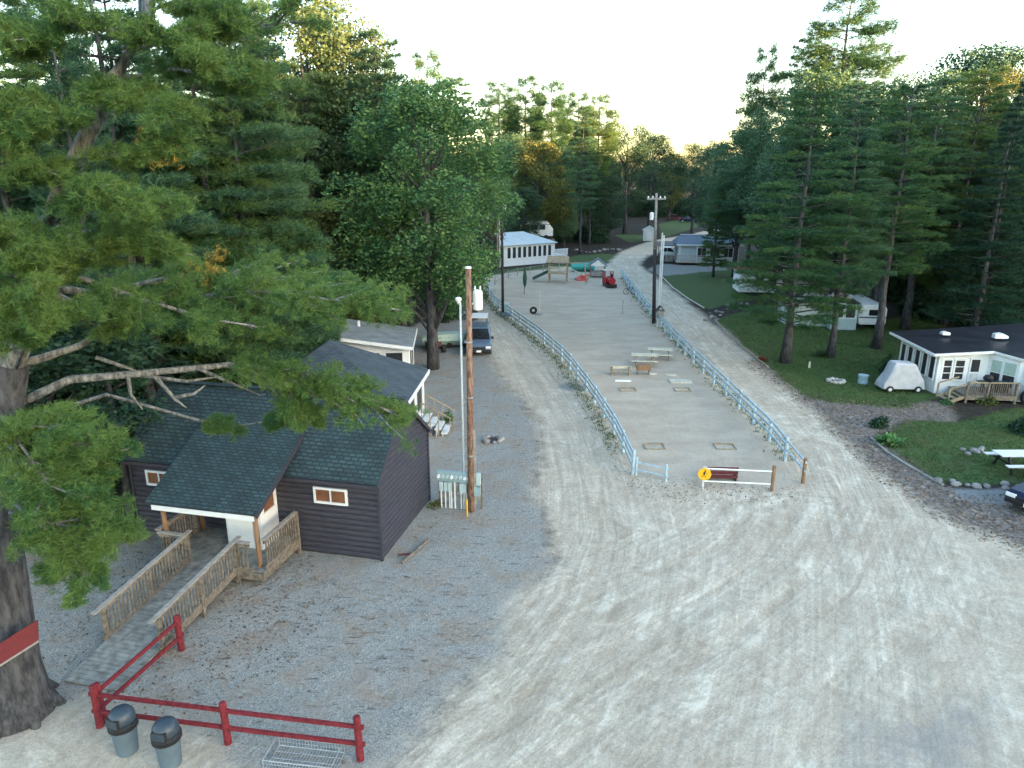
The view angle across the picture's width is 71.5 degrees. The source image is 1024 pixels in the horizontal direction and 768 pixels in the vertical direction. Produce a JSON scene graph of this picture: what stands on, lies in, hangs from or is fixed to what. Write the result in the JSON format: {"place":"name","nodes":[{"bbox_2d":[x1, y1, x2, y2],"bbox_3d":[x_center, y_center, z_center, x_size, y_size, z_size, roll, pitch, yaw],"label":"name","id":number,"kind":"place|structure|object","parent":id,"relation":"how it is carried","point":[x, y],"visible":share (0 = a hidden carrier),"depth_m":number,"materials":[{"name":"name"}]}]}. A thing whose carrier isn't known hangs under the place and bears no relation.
{"place":"outdoors","nodes":[
{"label":"outdoors","id":0,"kind":"place"},
{"bbox_2d":[24,300,557,767],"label":"gravel lot","id":1,"kind":"structure","parent":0,"point":[493,554],"depth_m":19.91,"materials":[{"name":"grey gravel"}]},
{"bbox_2d":[0,294,168,528],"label":"leafy tree","id":2,"kind":"object","parent":1,"relation":"on","point":[84,366],"visible":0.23,"depth_m":22.28,"materials":[{"name":"green plant"}]},
{"bbox_2d":[94,614,184,723],"bbox_3d":[-8.995,6.916,17.338,0.178,1.189,2.861,4,17,14],"label":"rail fence","id":3,"kind":"object","parent":1,"relation":"on","point":[178,639],"visible":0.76,"depth_m":17.38,"materials":[{"name":"red paint"}]},
{"bbox_2d":[63,509,301,690],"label":"wooden ramp","id":4,"kind":"structure","parent":1,"relation":"on","point":[208,564],"depth_m":20.28,"materials":[{"name":"brown wood"}]},
{"bbox_2d":[0,0,431,737],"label":"pine tree","id":5,"kind":"object","parent":1,"relation":"on","point":[58,446],"visible":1,"depth_m":12.92,"materials":[{"name":"green plant"}]},
{"bbox_2d":[0,620,38,665],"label":"red board","id":6,"kind":"object","parent":5,"relation":"attached to","point":[18,643],"visible":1,"depth_m":15.01,"materials":[{"name":"paint"}]},
{"bbox_2d":[88,683,364,762],"bbox_3d":[-6.277,7.413,15.490,6.397,1.286,0.178,3,17,8],"label":"rail fence","id":7,"kind":"object","parent":1,"relation":"on","point":[224,711],"visible":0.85,"depth_m":15.37,"materials":[{"name":"red paint"}]},
{"bbox_2d":[120,380,431,581],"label":"bathhouse","id":8,"kind":"structure","parent":1,"relation":"on","point":[364,493],"depth_m":23.06,"materials":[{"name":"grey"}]},
{"bbox_2d":[313,486,347,505],"bbox_3d":[-5.794,3.576,22.688,1.170,0.560,0.075,4,17,12],"label":"window","id":9,"kind":"structure","parent":8,"relation":"in","point":[323,495],"depth_m":22.68,"materials":[{"name":"white paint"}]},
{"bbox_2d":[262,736,344,767],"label":"wire rack","id":10,"kind":"object","parent":1,"relation":"on","point":[311,748],"visible":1,"depth_m":15.17,"materials":[{"name":"grey metal"}]},
{"bbox_2d":[265,340,454,437],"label":"cottage","id":11,"kind":"structure","parent":1,"relation":"on","point":[406,379],"depth_m":32.25,"materials":[{"name":"white paint"}]},
{"bbox_2d":[278,576,472,675],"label":"twig litter","id":12,"kind":"object","parent":1,"relation":"on","point":[374,617],"visible":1,"depth_m":19.77,"materials":[{"name":"brown plant"}]},
{"bbox_2d":[316,99,476,326],"bbox_3d":[-8.165,-11.251,50.840,10.410,17.108,10.303,13,21,38],"label":"leafy tree","id":13,"kind":"object","parent":1,"relation":"on","point":[419,224],"visible":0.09,"depth_m":48.45,"materials":[{"name":"green plant"}]},
{"bbox_2d":[318,78,526,369],"bbox_3d":[-5.077,-9.211,43.225,11.445,17.533,11.328,10,19,31],"label":"leafy tree","id":14,"kind":"object","parent":1,"relation":"on","point":[425,200],"visible":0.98,"depth_m":40.95,"materials":[{"name":"green plant"}]},
{"bbox_2d":[30,378,822,713],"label":"needle litter","id":15,"kind":"object","parent":1,"relation":"on","point":[280,600],"visible":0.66,"depth_m":19.99,"materials":[{"name":"brown plant"}]},
{"bbox_2d":[436,469,482,509],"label":"meter bank","id":16,"kind":"structure","parent":1,"relation":"on","point":[448,480],"depth_m":26.21,"materials":[{"name":"grey metal"}]},
{"bbox_2d":[455,297,466,509],"bbox_3d":[-1.724,0.901,25.354,0.442,8.065,0.240,0,17,0],"label":"conduit mast","id":17,"kind":"object","parent":1,"relation":"on","point":[458,300],"visible":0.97,"depth_m":25.08,"materials":[{"name":"plastic"}]},
{"bbox_2d":[464,266,482,511],"bbox_3d":[-1.320,0.487,25.263,0.340,9.312,0.753,15,22,41],"label":"utility pole","id":18,"kind":"object","parent":1,"relation":"on","point":[477,303],"visible":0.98,"depth_m":24.92,"materials":[{"name":"brown wood"}]},
{"bbox_2d":[433,140,515,319],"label":"leafy tree","id":19,"kind":"object","parent":1,"relation":"on","point":[486,191],"visible":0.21,"depth_m":57.21,"materials":[{"name":"green plant"}]},
{"bbox_2d":[464,321,493,353],"bbox_3d":[-2.335,-3.271,50.415,2.060,1.615,4.535,-1,17,-2],"label":"parked car","id":20,"kind":"object","parent":1,"relation":"on","point":[482,337],"visible":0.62,"depth_m":49.49,"materials":[{"name":"blue metal"}]},
{"bbox_2d":[0,226,1023,767],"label":"dirt road","id":21,"kind":"structure","parent":0,"point":[846,610],"depth_m":19.64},
{"bbox_2d":[105,704,138,757],"bbox_3d":[-8.321,7.419,15.247,0.600,1.110,0.600,6,18,19],"label":"trash can","id":22,"kind":"object","parent":21,"relation":"on","point":[121,722],"visible":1,"depth_m":15.06,"materials":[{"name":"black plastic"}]},
{"bbox_2d":[150,715,181,767],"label":"trash can","id":23,"kind":"object","parent":21,"relation":"on","point":[165,735],"visible":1,"depth_m":14.72,"materials":[{"name":"black plastic"}]},
{"bbox_2d":[0,0,1023,172],"label":"sky","id":24,"kind":"structure","parent":0,"point":[675,68],"materials":[{"name":"white"}]},
{"bbox_2d":[27,195,1023,558],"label":"ground","id":25,"kind":"structure","parent":0,"point":[963,409],"depth_m":69.96,"materials":[{"name":"green plant"}]},
{"bbox_2d":[0,0,135,511],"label":"pine tree","id":26,"kind":"object","parent":25,"relation":"on","point":[28,73],"visible":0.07,"depth_m":22.77,"materials":[{"name":"green plant"}]},
{"bbox_2d":[0,0,155,416],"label":"pine tree","id":27,"kind":"object","parent":25,"relation":"on","point":[17,78],"visible":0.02,"depth_m":28.44,"materials":[{"name":"green plant"}]},
{"bbox_2d":[6,0,159,524],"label":"pine tree","id":28,"kind":"object","parent":25,"relation":"on","point":[74,67],"visible":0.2,"depth_m":22.06,"materials":[{"name":"green plant"}]},
{"bbox_2d":[0,0,223,403],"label":"pine tree","id":29,"kind":"object","parent":25,"relation":"on","point":[192,220],"visible":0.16,"depth_m":25.26,"materials":[{"name":"green plant"}]},
{"bbox_2d":[27,318,199,471],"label":"leafy tree","id":30,"kind":"object","parent":25,"relation":"on","point":[177,363],"visible":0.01,"depth_m":28.20,"materials":[{"name":"green plant"}]},
{"bbox_2d":[44,0,232,392],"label":"pine tree","id":31,"kind":"object","parent":25,"relation":"on","point":[216,238],"visible":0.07,"depth_m":27.86,"materials":[{"name":"green plant"}]},
{"bbox_2d":[123,312,250,411],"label":"leafy tree","id":32,"kind":"object","parent":25,"relation":"on","point":[185,354],"visible":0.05,"depth_m":31.07,"materials":[{"name":"green plant"}]},
{"bbox_2d":[144,0,311,385],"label":"pine tree","id":33,"kind":"object","parent":25,"relation":"on","point":[212,138],"visible":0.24,"depth_m":29.38,"materials":[{"name":"green plant"}]},
{"bbox_2d":[137,0,344,361],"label":"pine tree","id":34,"kind":"object","parent":25,"relation":"on","point":[298,87],"visible":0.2,"depth_m":31.43,"materials":[{"name":"green plant"}]},
{"bbox_2d":[152,0,351,385],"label":"pine tree","id":35,"kind":"object","parent":25,"relation":"on","point":[275,131],"visible":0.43,"depth_m":30.00,"materials":[{"name":"green plant"}]},
{"bbox_2d":[193,50,320,338],"bbox_3d":[-12.400,-6.456,33.801,6.521,17.476,6.812,-12,20,-34],"label":"pine tree","id":36,"kind":"object","parent":25,"relation":"on","point":[305,233],"visible":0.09,"depth_m":32.42,"materials":[{"name":"green plant"}]},
{"bbox_2d":[203,0,345,382],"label":"pine tree","id":37,"kind":"object","parent":25,"relation":"on","point":[310,240],"visible":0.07,"depth_m":34.19,"materials":[{"name":"green plant"}]},
{"bbox_2d":[270,0,356,256],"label":"pine tree","id":38,"kind":"object","parent":25,"relation":"on","point":[313,78],"visible":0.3,"depth_m":45.68,"materials":[{"name":"green plant"}]},
{"bbox_2d":[236,0,402,263],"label":"leafy tree","id":39,"kind":"object","parent":25,"relation":"on","point":[338,40],"visible":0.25,"depth_m":45.65,"materials":[{"name":"green plant"}]},
{"bbox_2d":[269,12,423,288],"bbox_3d":[-11.297,-14.377,52.083,12.475,22.477,11.513,8,18,24],"label":"leafy tree","id":40,"kind":"object","parent":25,"relation":"on","point":[323,115],"visible":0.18,"depth_m":47.17,"materials":[{"name":"green plant"}]},
{"bbox_2d":[302,191,415,322],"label":"leafy tree","id":41,"kind":"object","parent":25,"relation":"on","point":[329,218],"visible":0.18,"depth_m":44.39,"materials":[{"name":"green plant"}]},
{"bbox_2d":[318,319,417,364],"bbox_3d":[-9.489,-1.551,40.785,7.900,3.800,4.606,-1,17,-4],"label":"cabin","id":42,"kind":"object","parent":25,"relation":"on","point":[398,343],"visible":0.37,"depth_m":39.66,"materials":[{"name":"white paint"}]},
{"bbox_2d":[329,28,436,323],"bbox_3d":[-8.805,-12.766,48.666,7.907,21.192,8.261,-6,18,-20],"label":"pine tree","id":43,"kind":"object","parent":25,"relation":"on","point":[360,54],"visible":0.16,"depth_m":45.78,"materials":[{"name":"green plant"}]},
{"bbox_2d":[400,45,459,290],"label":"pine tree","id":44,"kind":"object","parent":25,"relation":"on","point":[419,64],"visible":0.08,"depth_m":67.58,"materials":[{"name":"green plant"}]},
{"bbox_2d":[473,78,527,172],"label":"pine tree","id":45,"kind":"object","parent":25,"relation":"on","point":[505,114],"visible":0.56,"depth_m":122.33,"materials":[{"name":"green plant"}]},
{"bbox_2d":[485,132,543,231],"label":"leafy tree","id":46,"kind":"object","parent":25,"relation":"on","point":[521,179],"visible":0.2,"depth_m":114.79,"materials":[{"name":"green plant"}]},
{"bbox_2d":[498,73,550,159],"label":"pine tree","id":47,"kind":"object","parent":25,"relation":"on","point":[519,97],"visible":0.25,"depth_m":127.84,"materials":[{"name":"green plant"}]},
{"bbox_2d":[482,231,567,266],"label":"sunroom house","id":48,"kind":"structure","parent":25,"relation":"on","point":[522,248],"depth_m":97.58,"materials":[{"name":"white paint"}]},
{"bbox_2d":[506,185,544,235],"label":"leafy tree","id":49,"kind":"object","parent":25,"relation":"on","point":[523,190],"visible":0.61,"depth_m":108.24,"materials":[{"name":"green plant"}]},
{"bbox_2d":[523,77,576,179],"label":"pine tree","id":50,"kind":"object","parent":25,"relation":"on","point":[564,123],"visible":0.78,"depth_m":119.03,"materials":[{"name":"green plant"}]},
{"bbox_2d":[520,140,581,238],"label":"leafy tree","id":51,"kind":"object","parent":25,"relation":"on","point":[563,162],"visible":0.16,"depth_m":119.80,"materials":[{"name":"green plant"}]},
{"bbox_2d":[100,193,1023,413],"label":"undergrowth","id":52,"kind":"object","parent":25,"relation":"on","point":[598,234],"visible":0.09,"depth_m":126.05,"materials":[{"name":"green plant"}]},
{"bbox_2d":[550,187,580,248],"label":"leafy tree","id":53,"kind":"object","parent":25,"relation":"on","point":[565,229],"visible":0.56,"depth_m":116.43,"materials":[{"name":"green plant"}]},
{"bbox_2d":[556,88,597,237],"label":"pine tree","id":54,"kind":"object","parent":25,"relation":"on","point":[578,100],"visible":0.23,"depth_m":130.52,"materials":[{"name":"green plant"}]},
{"bbox_2d":[564,105,601,253],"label":"pine tree","id":55,"kind":"object","parent":25,"relation":"on","point":[588,169],"visible":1,"depth_m":106.68,"materials":[{"name":"green plant"}]},
{"bbox_2d":[575,150,608,244],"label":"pine tree","id":56,"kind":"object","parent":25,"relation":"on","point":[590,211],"visible":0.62,"depth_m":122.19,"materials":[{"name":"green plant"}]},
{"bbox_2d":[573,92,621,240],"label":"leafy tree","id":57,"kind":"object","parent":25,"relation":"on","point":[606,133],"visible":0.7,"depth_m":125.43,"materials":[{"name":"green plant"}]},
{"bbox_2d":[591,175,630,239],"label":"leafy tree","id":58,"kind":"object","parent":25,"relation":"on","point":[611,189],"visible":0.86,"depth_m":127.29,"materials":[{"name":"green plant"}]},
{"bbox_2d":[601,122,661,233],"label":"leafy tree","id":59,"kind":"object","parent":25,"relation":"on","point":[640,150],"visible":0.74,"depth_m":141.58,"materials":[{"name":"green plant"}]},
{"bbox_2d":[619,132,682,225],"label":"leafy tree","id":60,"kind":"object","parent":25,"relation":"on","point":[661,149],"visible":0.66,"depth_m":156.41,"materials":[{"name":"green plant"}]},
{"bbox_2d":[671,142,713,233],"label":"leafy tree","id":61,"kind":"object","parent":25,"relation":"on","point":[681,170],"visible":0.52,"depth_m":143.88,"materials":[{"name":"green plant"}]},
{"bbox_2d":[672,234,742,263],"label":"porch house","id":62,"kind":"structure","parent":25,"relation":"on","point":[688,249],"depth_m":98.28,"materials":[{"name":"grey"}]},
{"bbox_2d":[683,140,733,233],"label":"leafy tree","id":63,"kind":"object","parent":25,"relation":"on","point":[698,172],"visible":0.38,"depth_m":115.11,"materials":[{"name":"green plant"}]},
{"bbox_2d":[700,129,771,265],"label":"leafy tree","id":64,"kind":"object","parent":25,"relation":"on","point":[720,151],"visible":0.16,"depth_m":92.23,"materials":[{"name":"green plant"}]},
{"bbox_2d":[716,105,810,258],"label":"leafy tree","id":65,"kind":"object","parent":25,"relation":"on","point":[758,135],"visible":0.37,"depth_m":79.14,"materials":[{"name":"green plant"}]},
{"bbox_2d":[737,106,843,288],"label":"pine tree","id":66,"kind":"object","parent":25,"relation":"on","point":[794,109],"visible":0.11,"depth_m":62.52,"materials":[{"name":"green plant"}]},
{"bbox_2d":[738,126,849,286],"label":"leafy tree","id":67,"kind":"object","parent":25,"relation":"on","point":[784,149],"visible":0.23,"depth_m":62.83,"materials":[{"name":"green plant"}]},
{"bbox_2d":[747,67,868,238],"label":"leafy tree","id":68,"kind":"object","parent":25,"relation":"on","point":[820,83],"visible":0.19,"depth_m":70.05,"materials":[{"name":"green plant"}]},
{"bbox_2d":[779,0,909,271],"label":"pine tree","id":69,"kind":"object","parent":25,"relation":"on","point":[854,62],"visible":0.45,"depth_m":74.98,"materials":[{"name":"green plant"}]},
{"bbox_2d":[802,82,886,290],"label":"pine tree","id":70,"kind":"object","parent":25,"relation":"on","point":[862,87],"visible":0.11,"depth_m":60.25,"materials":[{"name":"green plant"}]},
{"bbox_2d":[824,113,963,299],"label":"leafy tree","id":71,"kind":"object","parent":25,"relation":"on","point":[888,138],"visible":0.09,"depth_m":58.41,"materials":[{"name":"green plant"}]},
{"bbox_2d":[850,66,986,298],"bbox_3d":[38.222,-18.363,67.566,12.120,21.295,13.132,-10,19,-31],"label":"leafy tree","id":72,"kind":"object","parent":25,"relation":"on","point":[945,90],"visible":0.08,"depth_m":63.29,"materials":[{"name":"green plant"}]},
{"bbox_2d":[893,122,980,306],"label":"pine tree","id":73,"kind":"object","parent":25,"relation":"on","point":[972,173],"visible":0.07,"depth_m":59.02,"materials":[{"name":"green plant"}]},
{"bbox_2d":[889,323,1023,401],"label":"trailer sunroom","id":74,"kind":"structure","parent":25,"relation":"on","point":[965,354],"depth_m":40.38,"materials":[{"name":"white paint"}]},
{"bbox_2d":[916,40,1023,218],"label":"leafy tree","id":75,"kind":"object","parent":25,"relation":"on","point":[983,60],"visible":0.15,"depth_m":64.79,"materials":[{"name":"green plant"}]},
{"bbox_2d":[917,101,1023,325],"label":"pine tree","id":76,"kind":"object","parent":25,"relation":"on","point":[978,304],"visible":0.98,"depth_m":48.53,"materials":[{"name":"green plant"}]},
{"bbox_2d":[924,81,1023,317],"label":"pine tree","id":77,"kind":"object","parent":25,"relation":"on","point":[981,226],"visible":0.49,"depth_m":51.07,"materials":[{"name":"green plant"}]},
{"bbox_2d":[935,376,1019,403],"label":"wooden deck","id":78,"kind":"structure","parent":25,"relation":"on","point":[965,392],"depth_m":38.52,"materials":[{"name":"brown wood"}]},
{"bbox_2d":[936,84,1023,299],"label":"pine tree","id":79,"kind":"object","parent":25,"relation":"on","point":[988,141],"visible":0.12,"depth_m":59.10,"materials":[{"name":"green plant"}]},
{"bbox_2d":[944,64,1023,301],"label":"leafy tree","id":80,"kind":"object","parent":25,"relation":"on","point":[1009,79],"visible":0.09,"depth_m":61.19,"materials":[{"name":"green plant"}]},
{"bbox_2d":[490,267,802,491],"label":"play yard","id":81,"kind":"structure","parent":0,"point":[592,330],"depth_m":41.55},
{"bbox_2d":[533,256,586,283],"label":"play tower","id":82,"kind":"structure","parent":81,"relation":"on","point":[558,259],"depth_m":80.61,"materials":[{"name":"brown wood"}]},
{"bbox_2d":[488,280,635,474],"bbox_3d":[1.624,-3.618,52.772,1.627,1.258,49.351,-3,17,-9],"label":"rail fence","id":83,"kind":"object","parent":81,"relation":"on","point":[577,371],"visible":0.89,"depth_m":40.85,"materials":[{"name":"blue paint"}]},
{"bbox_2d":[483,277,793,460],"bbox_3d":[5.308,-4.745,58.194,17.471,0.356,57.018,0,17,0],"label":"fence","id":84,"kind":"object","parent":81,"relation":"on","point":[555,356],"visible":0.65,"depth_m":43.83,"materials":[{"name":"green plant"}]},
{"bbox_2d":[647,193,665,323],"bbox_3d":[11.521,-10.013,57.910,1.614,10.708,0.340,0,17,0],"label":"utility pole","id":85,"kind":"object","parent":81,"relation":"on","point":[652,215],"visible":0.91,"depth_m":57.84,"materials":[{"name":"brown wood"}]},
{"bbox_2d":[621,269,788,460],"bbox_3d":[12.262,-5.127,57.856,0.759,1.265,56.626,0,17,1],"label":"rail fence","id":86,"kind":"object","parent":81,"relation":"on","point":[739,395],"visible":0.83,"depth_m":41.19,"materials":[{"name":"blue paint"}]},
{"bbox_2d":[485,220,1023,486],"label":"lawn","id":87,"kind":"structure","parent":0,"point":[705,289],"depth_m":44.67,"materials":[{"name":"green plant"}]},
{"bbox_2d":[655,152,689,220],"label":"leafy tree","id":88,"kind":"object","parent":87,"relation":"on","point":[679,194],"visible":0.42,"depth_m":181.55,"materials":[{"name":"green plant"}]},
{"bbox_2d":[697,177,732,276],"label":"pine tree","id":89,"kind":"object","parent":87,"relation":"on","point":[708,244],"visible":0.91,"depth_m":84.33,"materials":[{"name":"green plant"}]},
{"bbox_2d":[706,132,764,276],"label":"pine tree","id":90,"kind":"object","parent":87,"relation":"on","point":[736,236],"visible":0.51,"depth_m":82.67,"materials":[{"name":"green plant"}]},
{"bbox_2d":[734,41,784,258],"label":"pine tree","id":91,"kind":"object","parent":87,"relation":"on","point":[753,106],"visible":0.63,"depth_m":84.85,"materials":[{"name":"green plant"}]},
{"bbox_2d":[718,88,880,363],"bbox_3d":[18.048,-9.444,44.625,9.377,17.042,9.263,-8,18,-25],"label":"pine tree","id":92,"kind":"object","parent":87,"relation":"on","point":[796,271],"visible":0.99,"depth_m":43.91,"materials":[{"name":"green plant"}]},
{"bbox_2d":[774,290,860,329],"bbox_3d":[24.922,-6.248,58.659,5.603,2.650,4.608,2,17,7],"label":"grey cabin","id":93,"kind":"object","parent":87,"relation":"on","point":[848,321],"visible":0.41,"depth_m":57.18,"materials":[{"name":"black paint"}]},
{"bbox_2d":[790,108,896,357],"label":"pine tree","id":94,"kind":"object","parent":87,"relation":"on","point":[858,252],"visible":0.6,"depth_m":45.04,"materials":[{"name":"green plant"}]},
{"bbox_2d":[848,294,886,327],"bbox_3d":[28.983,-6.047,59.123,2.170,2.000,5.555,2,17,7],"label":"travel trailer","id":95,"kind":"object","parent":87,"relation":"on","point":[868,315],"visible":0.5,"depth_m":56.62,"materials":[{"name":"white paint"}]},
{"bbox_2d":[825,88,952,301],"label":"pine tree","id":96,"kind":"object","parent":87,"relation":"on","point":[878,284],"visible":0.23,"depth_m":54.82,"materials":[{"name":"green plant"}]},
{"bbox_2d":[838,80,960,349],"bbox_3d":[25.870,-11.034,48.470,7.965,17.920,9.452,12,20,34],"label":"pine tree","id":97,"kind":"object","parent":87,"relation":"on","point":[895,210],"visible":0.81,"depth_m":46.96,"materials":[{"name":"green plant"}]},
{"bbox_2d":[875,360,924,392],"bbox_3d":[22.325,-0.472,40.777,2.385,1.725,1.170,1,17,2],"label":"covered golf cart","id":98,"kind":"object","parent":87,"relation":"on","point":[898,374],"visible":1,"depth_m":40.35,"materials":[{"name":"fabric"}]},
{"bbox_2d":[862,75,982,329],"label":"pine tree","id":99,"kind":"object","parent":87,"relation":"on","point":[905,321],"visible":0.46,"depth_m":52.80,"materials":[{"name":"green plant"}]},
{"bbox_2d":[891,66,1023,324],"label":"pine tree","id":100,"kind":"object","parent":87,"relation":"on","point":[923,277],"visible":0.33,"depth_m":54.13,"materials":[{"name":"green plant"}]},
{"bbox_2d":[647,265,1011,503],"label":"driveway","id":101,"kind":"structure","parent":0,"point":[689,269],"depth_m":28.06,"materials":[{"name":"grey gravel"}]},
{"bbox_2d":[713,317,1023,557],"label":"leaf litter ground","id":102,"kind":"structure","parent":0,"point":[985,510],"depth_m":30.75,"materials":[{"name":"brown plant"}]},
{"label":"terrain","id":103,"kind":"structure","parent":0,"visible":0},
{"bbox_2d":[505,137,574,236],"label":"leafy tree","id":104,"kind":"object","parent":103,"relation":"on","point":[549,210],"visible":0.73,"depth_m":111.73,"materials":[{"name":"green plant"}]},
{"bbox_2d":[805,78,938,293],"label":"leafy tree","id":105,"kind":"object","parent":103,"relation":"on","point":[876,93],"visible":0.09,"depth_m":66.16,"materials":[{"name":"green plant"}]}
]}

